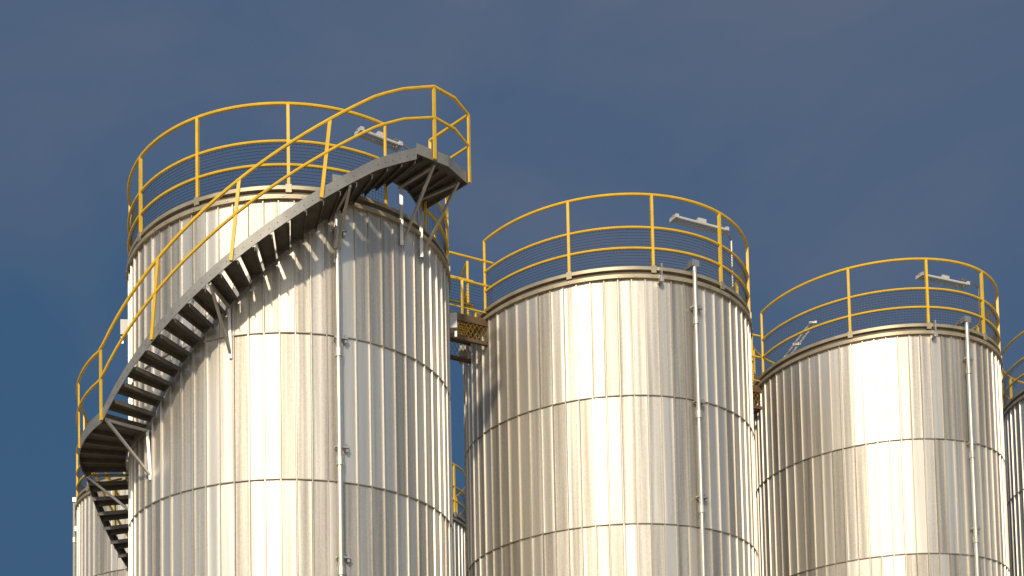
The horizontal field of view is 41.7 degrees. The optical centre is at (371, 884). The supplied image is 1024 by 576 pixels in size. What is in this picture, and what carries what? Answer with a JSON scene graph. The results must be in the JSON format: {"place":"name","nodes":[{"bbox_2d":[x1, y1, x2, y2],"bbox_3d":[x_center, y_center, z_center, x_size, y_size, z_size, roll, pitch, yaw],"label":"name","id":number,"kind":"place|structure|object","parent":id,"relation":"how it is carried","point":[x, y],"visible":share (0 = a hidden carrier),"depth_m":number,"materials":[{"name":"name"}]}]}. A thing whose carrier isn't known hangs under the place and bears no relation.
{"place":"outdoors","nodes":[
{"label":"outdoors","id":0,"kind":"place"},
{"bbox_2d":[0,0,1023,575],"label":"sky","id":1,"kind":"structure","parent":0,"point":[835,135],"materials":[{"name":"blue"}]},
{"label":"ground","id":2,"kind":"structure","parent":0,"visible":0},
{"bbox_2d":[75,445,127,575],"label":"storage tank","id":3,"kind":"object","parent":2,"relation":"on","point":[97,554],"visible":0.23,"depth_m":25.05,"materials":[{"name":"metal"}]},
{"bbox_2d":[72,497,76,575],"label":"downpipe","id":4,"kind":"object","parent":3,"relation":"attached to","point":[74,538],"visible":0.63,"depth_m":26.16,"materials":[{"name":"metal"}]},
{"bbox_2d":[126,102,453,575],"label":"storage tank","id":5,"kind":"object","parent":2,"relation":"on","point":[243,451],"visible":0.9,"depth_m":15.75,"materials":[{"name":"metal"}]},
{"bbox_2d":[120,319,127,343],"bbox_3d":[-3.246,-7.242,17.485,0.100,0.300,0.130,0,-4,-6],"label":"junction box","id":6,"kind":"object","parent":5,"relation":"attached to","point":[123,325],"visible":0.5,"depth_m":17.43,"materials":[{"name":"metal"}]},
{"bbox_2d":[76,85,470,570],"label":"spiral staircase","id":7,"kind":"structure","parent":5,"relation":"attached to","point":[420,172],"depth_m":15.62,"materials":[{"name":"metal"}]},
{"bbox_2d":[330,174,350,575],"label":"downpipe","id":8,"kind":"object","parent":5,"relation":"attached to","point":[340,556],"visible":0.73,"depth_m":15.53,"materials":[{"name":"metal"}]},
{"bbox_2d":[354,126,417,221],"bbox_3d":[0.228,-8.668,16.240,0.956,0.956,0.193,2,-5,-36],"label":"tube lamp","id":9,"kind":"object","parent":5,"relation":"on","point":[397,144],"visible":0.76,"depth_m":16.18,"materials":[{"name":"metal"}]},
{"bbox_2d":[449,313,456,337],"bbox_3d":[1.075,-7.363,17.565,0.100,0.300,0.130,-1,-4,4],"label":"junction box","id":10,"kind":"object","parent":5,"relation":"attached to","point":[453,321],"visible":1,"depth_m":17.51,"materials":[{"name":"metal"}]},
{"bbox_2d":[449,251,493,363],"bbox_3d":[1.104,-8.294,19.080,1.196,1.263,0.610,1,-4,-26],"label":"catwalk","id":11,"kind":"object","parent":5,"relation":"attached to","point":[466,321],"visible":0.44,"depth_m":18.93,"materials":[{"name":"yellow paint"}]},
{"bbox_2d":[452,462,466,575],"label":"storage tank","id":12,"kind":"object","parent":2,"relation":"on","point":[459,543],"visible":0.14,"depth_m":27.11,"materials":[{"name":"metal"}]},
{"bbox_2d":[461,193,758,575],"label":"storage tank","id":13,"kind":"object","parent":2,"relation":"on","point":[580,430],"visible":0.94,"depth_m":18.03,"materials":[{"name":"metal"}]},
{"bbox_2d":[458,345,465,363],"bbox_3d":[1.338,-7.838,19.729,0.100,0.260,0.100,0,-4,-7],"label":"junction box","id":14,"kind":"object","parent":13,"relation":"attached to","point":[462,350],"visible":0.57,"depth_m":19.68,"materials":[{"name":"metal"}]},
{"bbox_2d":[658,263,663,284],"bbox_3d":[3.881,-8.200,17.887,0.060,0.260,0.090,0,-4,-10],"label":"lifting lug","id":15,"kind":"object","parent":13,"relation":"attached to","point":[660,279],"visible":1,"depth_m":17.85,"materials":[{"name":"metal"}]},
{"bbox_2d":[684,259,707,575],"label":"downpipe","id":16,"kind":"object","parent":13,"relation":"attached to","point":[693,265],"visible":0.99,"depth_m":17.89,"materials":[{"name":"metal"}]},
{"bbox_2d":[669,213,733,289],"bbox_3d":[4.658,-8.734,18.442,1.205,0.956,0.264,1,-4,-31],"label":"tube lamp","id":17,"kind":"object","parent":13,"relation":"on","point":[674,218],"visible":0.91,"depth_m":18.39,"materials":[{"name":"metal"}]},
{"bbox_2d":[751,334,761,413],"bbox_3d":[5.643,-8.377,21.830,1.449,1.263,0.610,1,-4,-22],"label":"catwalk","id":18,"kind":"object","parent":13,"relation":"attached to","point":[756,391],"visible":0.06,"depth_m":21.77,"materials":[{"name":"yellow paint"}]},
{"bbox_2d":[751,258,1009,575],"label":"storage tank","id":19,"kind":"object","parent":2,"relation":"on","point":[862,451],"visible":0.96,"depth_m":20.22,"materials":[{"name":"metal"}]},
{"bbox_2d":[784,321,816,356],"bbox_3d":[6.755,-8.576,21.170,0.105,0.504,0.732,2,-5,-35],"label":"tube lamp","id":20,"kind":"object","parent":19,"relation":"on","point":[805,335],"visible":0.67,"depth_m":21.11,"materials":[{"name":"grey metal"}]},
{"bbox_2d":[931,320,937,338],"bbox_3d":[8.460,-8.343,20.027,0.060,0.260,0.090,0,-4,-6],"label":"lifting lug","id":21,"kind":"object","parent":19,"relation":"attached to","point":[934,334],"visible":1,"depth_m":20.01,"materials":[{"name":"metal"}]},
{"bbox_2d":[916,272,980,331],"bbox_3d":[8.906,-8.881,20.441,1.232,0.956,0.150,1,-4,-20],"label":"tube lamp","id":22,"kind":"object","parent":19,"relation":"on","point":[946,278],"visible":0.91,"depth_m":20.45,"materials":[{"name":"metal"}]},
{"bbox_2d":[955,316,980,575],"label":"downpipe","id":23,"kind":"object","parent":19,"relation":"attached to","point":[965,321],"visible":1,"depth_m":20.02,"materials":[{"name":"metal"}]},
{"bbox_2d":[1001,331,1023,575],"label":"storage tank","id":24,"kind":"object","parent":2,"relation":"on","point":[1013,417],"visible":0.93,"depth_m":24.04,"materials":[{"name":"metal"}]}
]}

